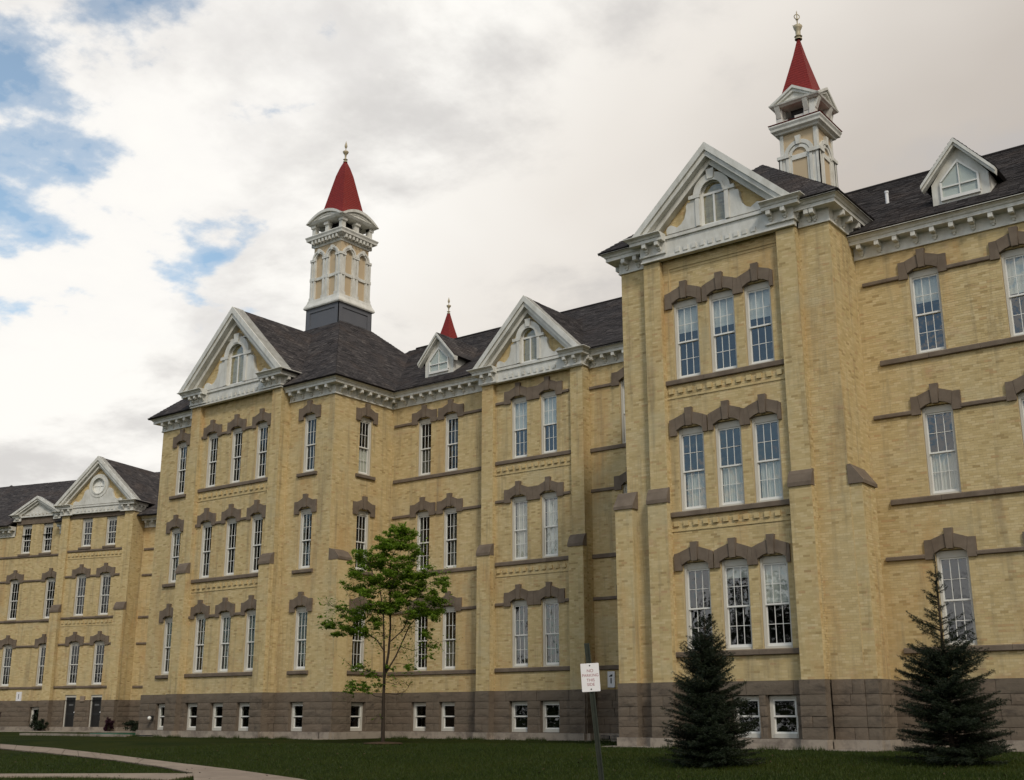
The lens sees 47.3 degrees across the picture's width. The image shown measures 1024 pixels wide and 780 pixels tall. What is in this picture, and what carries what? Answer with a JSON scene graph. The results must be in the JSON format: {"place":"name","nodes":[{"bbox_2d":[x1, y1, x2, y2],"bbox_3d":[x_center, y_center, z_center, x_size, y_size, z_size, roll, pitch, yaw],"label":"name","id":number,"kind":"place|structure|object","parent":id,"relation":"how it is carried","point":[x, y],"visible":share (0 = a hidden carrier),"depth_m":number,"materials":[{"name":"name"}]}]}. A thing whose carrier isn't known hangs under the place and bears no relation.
{"place":"outdoors","nodes":[
{"label":"outdoors","id":0,"kind":"place"},
{"bbox_2d":[0,773,193,779],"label":"path","id":1,"kind":"structure","parent":0,"point":[160,776],"depth_m":27.37,"materials":[{"name":"grey concrete"}]},
{"bbox_2d":[0,744,303,779],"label":"path","id":2,"kind":"structure","parent":0,"point":[213,773],"depth_m":29.70,"materials":[{"name":"grey concrete"}]},
{"bbox_2d":[0,732,1023,779],"bbox_3d":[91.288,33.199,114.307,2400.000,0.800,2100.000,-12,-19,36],"label":"ground","id":3,"kind":"structure","parent":0,"point":[85,743],"depth_m":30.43,"materials":[{"name":"green plant"}]},
{"bbox_2d":[0,730,135,732],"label":"concrete pad","id":4,"kind":"object","parent":3,"relation":"on","point":[72,731],"visible":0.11,"depth_m":70.46,"materials":[{"name":"grey concrete"}]},
{"bbox_2d":[29,709,38,730],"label":"shrub","id":5,"kind":"object","parent":4,"relation":"on","point":[34,718],"visible":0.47,"depth_m":74.44,"materials":[{"name":"green plant"}]},
{"bbox_2d":[33,718,48,730],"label":"shrub","id":6,"kind":"object","parent":4,"relation":"on","point":[39,725],"visible":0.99,"depth_m":73.18,"materials":[{"name":"green plant"}]},
{"bbox_2d":[103,717,114,730],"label":"shrub","id":7,"kind":"object","parent":4,"relation":"on","point":[108,722],"visible":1,"depth_m":71.06,"materials":[{"name":"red plant"}]},
{"bbox_2d":[121,720,138,730],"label":"shrub","id":8,"kind":"object","parent":4,"relation":"on","point":[132,724],"visible":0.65,"depth_m":70.85,"materials":[{"name":"green plant"}]},
{"bbox_2d":[19,733,131,736],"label":"concrete kerb","id":9,"kind":"structure","parent":3,"relation":"on","point":[98,735],"depth_m":56.36,"materials":[{"name":"grey concrete"}]},
{"bbox_2d":[0,456,159,730],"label":"brick building","id":10,"kind":"structure","parent":3,"relation":"on","point":[76,561],"depth_m":75.87,"materials":[{"name":"brick"}]},
{"bbox_2d":[0,635,16,688],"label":"window","id":11,"kind":"structure","parent":10,"relation":"in","point":[7,652],"depth_m":77.81,"materials":[{"name":"white wood"}]},
{"bbox_2d":[4,570,23,622],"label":"window","id":12,"kind":"structure","parent":10,"relation":"in","point":[14,590],"depth_m":78.97,"materials":[{"name":"white wood"}]},
{"bbox_2d":[16,692,21,700],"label":"wall sign","id":13,"kind":"object","parent":10,"relation":"attached to","point":[18,696],"visible":1,"depth_m":76.24,"materials":[{"name":"grey metal"}]},
{"bbox_2d":[17,525,31,556],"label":"window","id":14,"kind":"structure","parent":10,"relation":"in","point":[27,530],"depth_m":79.77,"materials":[{"name":"white wood"}]},
{"bbox_2d":[30,707,38,725],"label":"window","id":15,"kind":"structure","parent":10,"relation":"in","point":[34,709],"depth_m":75.74,"materials":[{"name":"white wood"}]},
{"bbox_2d":[32,634,46,688],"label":"window","id":16,"kind":"structure","parent":10,"relation":"in","point":[42,650],"depth_m":76.67,"materials":[{"name":"white wood"}]},
{"bbox_2d":[38,523,52,554],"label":"window","id":17,"kind":"structure","parent":10,"relation":"in","point":[48,528],"depth_m":79.11,"materials":[{"name":"white wood"}]},
{"bbox_2d":[39,568,56,621],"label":"window","id":18,"kind":"structure","parent":10,"relation":"in","point":[50,584],"depth_m":77.82,"materials":[{"name":"white wood"}]},
{"bbox_2d":[63,695,75,726],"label":"door","id":19,"kind":"structure","parent":10,"relation":"in","point":[70,700],"depth_m":73.61,"materials":[{"name":"brown wood"}]},
{"bbox_2d":[63,632,84,687],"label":"window","id":20,"kind":"structure","parent":10,"relation":"in","point":[74,646],"depth_m":74.73,"materials":[{"name":"white wood"}]},
{"bbox_2d":[70,564,90,618],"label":"window","id":21,"kind":"structure","parent":10,"relation":"in","point":[81,579],"depth_m":75.87,"materials":[{"name":"white wood"}]},
{"bbox_2d":[78,518,92,549],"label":"window","id":22,"kind":"structure","parent":10,"relation":"in","point":[87,524],"depth_m":76.84,"materials":[{"name":"white wood"}]},
{"bbox_2d":[89,695,101,726],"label":"door","id":23,"kind":"structure","parent":10,"relation":"in","point":[95,708],"depth_m":72.84,"materials":[{"name":"brown wood"}]},
{"bbox_2d":[88,631,108,687],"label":"window","id":24,"kind":"structure","parent":10,"relation":"in","point":[99,645],"depth_m":73.95,"materials":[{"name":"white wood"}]},
{"bbox_2d":[94,563,115,617],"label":"window","id":25,"kind":"structure","parent":10,"relation":"in","point":[105,577],"depth_m":75.12,"materials":[{"name":"white wood"}]},
{"bbox_2d":[102,516,116,547],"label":"window","id":26,"kind":"structure","parent":10,"relation":"in","point":[112,521],"depth_m":76.12,"materials":[{"name":"white wood"}]},
{"bbox_2d":[90,733,135,734],"bbox_3d":[-19.519,16.822,57.166,2.500,0.120,1.200,-12,-19,36],"label":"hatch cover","id":27,"kind":"object","parent":3,"relation":"on","point":[115,733],"visible":0.29,"depth_m":56.66,"materials":[{"name":"green"}]},
{"bbox_2d":[362,742,403,744],"bbox_3d":[-4.323,11.839,39.208,1.400,0.100,1.379,-12,-19,36],"label":"mulch ring","id":28,"kind":"object","parent":3,"relation":"on","point":[386,743],"visible":0.73,"depth_m":38.83,"materials":[{"name":"brown soil"}]},
{"bbox_2d":[311,522,462,741],"bbox_3d":[-4.288,8.333,40.226,5.401,7.628,2.537,1,-16,-2],"label":"young tree","id":29,"kind":"object","parent":3,"relation":"on","point":[402,532],"visible":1,"depth_m":40.27,"materials":[{"name":"green plant"}]},
{"bbox_2d":[2,740,1021,779],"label":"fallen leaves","id":30,"kind":"object","parent":3,"relation":"on","point":[441,767],"visible":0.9,"depth_m":28.17,"materials":[{"name":"brown plant"}]},
{"bbox_2d":[136,11,1023,750],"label":"brick building","id":31,"kind":"structure","parent":3,"relation":"on","point":[770,419],"depth_m":38.93,"materials":[{"name":"brick"}]},
{"bbox_2d":[157,704,164,729],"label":"window","id":32,"kind":"structure","parent":31,"relation":"in","point":[161,716],"depth_m":55.13,"materials":[{"name":"white wood"}]},
{"bbox_2d":[155,604,172,678],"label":"window","id":33,"kind":"structure","parent":31,"relation":"in","point":[168,611],"depth_m":56.08,"materials":[{"name":"white wood"}]},
{"bbox_2d":[162,514,183,587],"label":"window","id":34,"kind":"structure","parent":31,"relation":"in","point":[176,533],"depth_m":57.16,"materials":[{"name":"white wood"}]},
{"bbox_2d":[169,429,190,499],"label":"window","id":35,"kind":"structure","parent":31,"relation":"in","point":[182,452],"depth_m":58.36,"materials":[{"name":"white wood"}]},
{"bbox_2d":[187,703,196,729],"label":"window","id":36,"kind":"structure","parent":31,"relation":"in","point":[192,707],"depth_m":53.24,"materials":[{"name":"white wood"}]},
{"bbox_2d":[190,600,209,672],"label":"window","id":37,"kind":"structure","parent":31,"relation":"in","point":[200,607],"depth_m":54.24,"materials":[{"name":"white wood"}]},
{"bbox_2d":[197,508,215,578],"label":"window","id":38,"kind":"structure","parent":31,"relation":"in","point":[206,515],"depth_m":55.37,"materials":[{"name":"white wood"}]},
{"bbox_2d":[203,420,221,487],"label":"window","id":39,"kind":"structure","parent":31,"relation":"in","point":[213,438],"depth_m":56.54,"materials":[{"name":"white wood"}]},
{"bbox_2d":[212,703,222,730],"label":"window","id":40,"kind":"structure","parent":31,"relation":"in","point":[217,707],"depth_m":52.18,"materials":[{"name":"white wood"}]},
{"bbox_2d":[215,597,234,672],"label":"window","id":41,"kind":"structure","parent":31,"relation":"in","point":[225,605],"depth_m":53.20,"materials":[{"name":"white wood"}]},
{"bbox_2d":[221,504,240,575],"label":"window","id":42,"kind":"structure","parent":31,"relation":"in","point":[231,511],"depth_m":54.36,"materials":[{"name":"white wood"}]},
{"bbox_2d":[227,414,246,483],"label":"window","id":43,"kind":"structure","parent":31,"relation":"in","point":[237,421],"depth_m":55.51,"materials":[{"name":"white wood"}]},
{"bbox_2d":[240,595,256,671],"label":"window","id":44,"kind":"structure","parent":31,"relation":"in","point":[250,603],"depth_m":52.17,"materials":[{"name":"white wood"}]},
{"bbox_2d":[246,499,265,572],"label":"window","id":45,"kind":"structure","parent":31,"relation":"in","point":[257,522],"depth_m":53.31,"materials":[{"name":"white wood"}]},
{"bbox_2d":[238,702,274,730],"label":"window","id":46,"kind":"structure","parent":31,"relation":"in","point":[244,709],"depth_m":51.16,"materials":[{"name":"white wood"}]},
{"bbox_2d":[252,408,270,478],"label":"window","id":47,"kind":"structure","parent":31,"relation":"in","point":[262,436],"depth_m":54.48,"materials":[{"name":"white wood"}]},
{"bbox_2d":[291,702,302,730],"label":"window","id":48,"kind":"structure","parent":31,"relation":"in","point":[297,707],"depth_m":49.81,"materials":[{"name":"white wood"}]},
{"bbox_2d":[286,591,312,674],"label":"window","id":49,"kind":"structure","parent":31,"relation":"in","point":[301,612],"depth_m":50.67,"materials":[{"name":"white wood"}]},
{"bbox_2d":[291,493,316,573],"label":"window","id":50,"kind":"structure","parent":31,"relation":"in","point":[306,514],"depth_m":51.78,"materials":[{"name":"white wood"}]},
{"bbox_2d":[296,400,321,477],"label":"window","id":51,"kind":"structure","parent":31,"relation":"in","point":[310,423],"depth_m":52.99,"materials":[{"name":"white wood"}]},
{"bbox_2d":[350,702,362,730],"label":"window","id":52,"kind":"structure","parent":31,"relation":"in","point":[356,707],"depth_m":50.48,"materials":[{"name":"white wood"}]},
{"bbox_2d":[349,594,371,670],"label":"window","id":53,"kind":"structure","parent":31,"relation":"in","point":[357,648],"depth_m":51.25,"materials":[{"name":"white wood"}]},
{"bbox_2d":[353,496,375,575],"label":"window","id":54,"kind":"structure","parent":31,"relation":"in","point":[362,516],"depth_m":52.54,"materials":[{"name":"white wood"}]},
{"bbox_2d":[355,403,377,480],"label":"window","id":55,"kind":"structure","parent":31,"relation":"in","point":[365,423],"depth_m":53.50,"materials":[{"name":"white wood"}]},
{"bbox_2d":[413,702,425,730],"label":"window","id":56,"kind":"structure","parent":31,"relation":"in","point":[419,717],"depth_m":50.90,"materials":[{"name":"white wood"}]},
{"bbox_2d":[407,593,433,670],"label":"window","id":57,"kind":"structure","parent":31,"relation":"in","point":[423,666],"depth_m":51.51,"materials":[{"name":"white wood"}]},
{"bbox_2d":[410,497,435,570],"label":"window","id":58,"kind":"structure","parent":31,"relation":"in","point":[423,521],"depth_m":52.67,"materials":[{"name":"white wood"}]},
{"bbox_2d":[412,404,436,475],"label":"window","id":59,"kind":"structure","parent":31,"relation":"in","point":[425,424],"depth_m":53.70,"materials":[{"name":"white wood"}]},
{"bbox_2d":[441,702,454,730],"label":"window","id":60,"kind":"structure","parent":31,"relation":"in","point":[448,711],"depth_m":49.70,"materials":[{"name":"white wood"}]},
{"bbox_2d":[440,298,456,337],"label":"ventilation tower","id":61,"kind":"structure","parent":31,"relation":"on","point":[448,329],"depth_m":76.22,"materials":[{"name":"red metal"}]},
{"bbox_2d":[435,591,461,669],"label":"window","id":62,"kind":"structure","parent":31,"relation":"in","point":[449,619],"depth_m":50.39,"materials":[{"name":"white wood"}]},
{"bbox_2d":[436,493,462,568],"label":"window","id":63,"kind":"structure","parent":31,"relation":"in","point":[450,514],"depth_m":51.63,"materials":[{"name":"white wood"}]},
{"bbox_2d":[438,399,463,471],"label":"window","id":64,"kind":"structure","parent":31,"relation":"in","point":[451,447],"depth_m":52.85,"materials":[{"name":"white wood"}]},
{"bbox_2d":[504,481,532,560],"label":"window","id":65,"kind":"structure","parent":31,"relation":"in","point":[519,504],"depth_m":48.92,"materials":[{"name":"white wood"}]},
{"bbox_2d":[504,382,532,458],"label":"window","id":66,"kind":"structure","parent":31,"relation":"in","point":[519,405],"depth_m":50.23,"materials":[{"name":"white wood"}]},
{"bbox_2d":[504,584,533,667],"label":"window","id":67,"kind":"structure","parent":31,"relation":"in","point":[520,607],"depth_m":47.92,"materials":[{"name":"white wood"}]},
{"bbox_2d":[512,701,526,731],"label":"window","id":68,"kind":"structure","parent":31,"relation":"in","point":[519,708],"depth_m":47.65,"materials":[{"name":"white wood"}]},
{"bbox_2d":[532,376,562,453],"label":"window","id":69,"kind":"structure","parent":31,"relation":"in","point":[548,399],"depth_m":49.29,"materials":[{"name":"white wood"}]},
{"bbox_2d":[533,476,563,557],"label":"window","id":70,"kind":"structure","parent":31,"relation":"in","point":[549,501],"depth_m":48.02,"materials":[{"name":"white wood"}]},
{"bbox_2d":[534,582,564,666],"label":"window","id":71,"kind":"structure","parent":31,"relation":"in","point":[550,605],"depth_m":46.97,"materials":[{"name":"white wood"}]},
{"bbox_2d":[543,701,559,731],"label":"window","id":72,"kind":"structure","parent":31,"relation":"in","point":[551,718],"depth_m":46.76,"materials":[{"name":"white wood"}]},
{"bbox_2d":[601,735,618,739],"bbox_3d":[3.726,13.093,44.090,0.900,0.140,0.065,-12,-19,36],"label":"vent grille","id":73,"kind":"object","parent":31,"relation":"attached to","point":[608,737],"visible":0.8,"depth_m":44.15,"materials":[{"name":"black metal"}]},
{"bbox_2d":[607,671,614,687],"bbox_3d":[3.802,11.068,44.758,0.320,0.600,0.054,-12,-19,36],"label":"wall sign","id":74,"kind":"object","parent":31,"relation":"attached to","point":[611,678],"visible":1,"depth_m":44.74,"materials":[{"name":"white metal"}]},
{"bbox_2d":[611,363,625,442],"bbox_3d":[4.590,0.541,47.216,1.138,3.300,0.380,-12,-19,36],"label":"window","id":75,"kind":"structure","parent":31,"relation":"in","point":[617,376],"depth_m":47.46,"materials":[{"name":"white wood"}]},
{"bbox_2d":[614,467,626,492],"bbox_3d":[4.592,4.688,46.059,1.138,3.310,0.380,-12,-19,36],"label":"window","id":76,"kind":"structure","parent":31,"relation":"in","point":[620,480],"depth_m":46.40,"materials":[{"name":"stone"}]},
{"bbox_2d":[664,280,730,378],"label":"window","id":77,"kind":"structure","parent":31,"relation":"in","point":[685,312],"depth_m":38.51,"materials":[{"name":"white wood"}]},
{"bbox_2d":[669,406,736,510],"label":"window","id":78,"kind":"structure","parent":31,"relation":"in","point":[691,440],"depth_m":37.29,"materials":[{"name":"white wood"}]},
{"bbox_2d":[674,541,745,650],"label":"window","id":79,"kind":"structure","parent":31,"relation":"in","point":[697,575],"depth_m":36.24,"materials":[{"name":"white wood"}]},
{"bbox_2d":[701,271,767,371],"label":"window","id":80,"kind":"structure","parent":31,"relation":"in","point":[721,304],"depth_m":37.66,"materials":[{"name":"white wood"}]},
{"bbox_2d":[707,400,773,506],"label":"window","id":81,"kind":"structure","parent":31,"relation":"in","point":[733,491],"depth_m":36.41,"materials":[{"name":"white wood"}]},
{"bbox_2d":[714,537,784,649],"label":"window","id":82,"kind":"structure","parent":31,"relation":"in","point":[735,568],"depth_m":35.34,"materials":[{"name":"white wood"}]},
{"bbox_2d":[736,262,774,364],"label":"window","id":83,"kind":"structure","parent":31,"relation":"in","point":[757,296],"depth_m":36.93,"materials":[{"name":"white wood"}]},
{"bbox_2d":[744,393,782,502],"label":"window","id":84,"kind":"structure","parent":31,"relation":"in","point":[771,472],"depth_m":35.63,"materials":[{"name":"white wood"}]},
{"bbox_2d":[733,695,794,737],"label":"window","id":85,"kind":"structure","parent":31,"relation":"in","point":[784,724],"depth_m":34.45,"materials":[{"name":"white wood"}]},
{"bbox_2d":[751,533,792,648],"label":"window","id":86,"kind":"structure","parent":31,"relation":"in","point":[773,569],"depth_m":34.60,"materials":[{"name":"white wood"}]},
{"bbox_2d":[769,695,798,737],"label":"window","id":87,"kind":"structure","parent":31,"relation":"in","point":[775,734],"depth_m":33.59,"materials":[{"name":"white wood"}]},
{"bbox_2d":[897,248,946,353],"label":"window","id":88,"kind":"structure","parent":31,"relation":"in","point":[928,321],"depth_m":35.89,"materials":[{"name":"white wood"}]},
{"bbox_2d":[910,383,961,495],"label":"window","id":89,"kind":"structure","parent":31,"relation":"in","point":[938,421],"depth_m":34.56,"materials":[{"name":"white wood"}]},
{"bbox_2d":[923,527,977,645],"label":"window","id":90,"kind":"structure","parent":31,"relation":"in","point":[953,564],"depth_m":33.73,"materials":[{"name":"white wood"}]},
{"bbox_2d":[988,226,1023,336],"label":"window","id":91,"kind":"structure","parent":31,"relation":"in","point":[1012,260],"depth_m":34.31,"materials":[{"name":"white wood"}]},
{"bbox_2d":[1005,375,1023,442],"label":"window","id":92,"kind":"structure","parent":31,"relation":"in","point":[1013,388],"depth_m":33.28,"materials":[{"name":"brown stone"}]},
{"bbox_2d":[140,736,1023,751],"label":"gravel strip","id":93,"kind":"object","parent":3,"relation":"on","point":[626,746],"visible":0.21,"depth_m":35.27,"materials":[{"name":"grey gravel"}]},
{"bbox_2d":[580,643,603,779],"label":"parking sign","id":94,"kind":"object","parent":3,"relation":"on","point":[590,678],"visible":1,"depth_m":19.34,"materials":[{"name":"white"}]},
{"bbox_2d":[659,613,767,768],"bbox_3d":[4.357,6.640,25.954,2.515,3.404,2.290,-12,-19,36],"label":"spruce tree","id":95,"kind":"object","parent":3,"relation":"on","point":[709,732],"visible":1,"depth_m":25.57,"materials":[{"name":"green plant"}]},
{"bbox_2d":[889,554,1016,766],"bbox_3d":[9.181,5.687,24.894,2.461,4.456,2.635,-12,-19,36],"label":"spruce tree","id":96,"kind":"object","parent":3,"relation":"on","point":[940,716],"visible":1,"depth_m":24.41,"materials":[{"name":"green plant"}]},
{"bbox_2d":[0,0,1023,486],"label":"sky","id":97,"kind":"structure","parent":0,"point":[165,165],"materials":[{"name":"white"}]}
]}

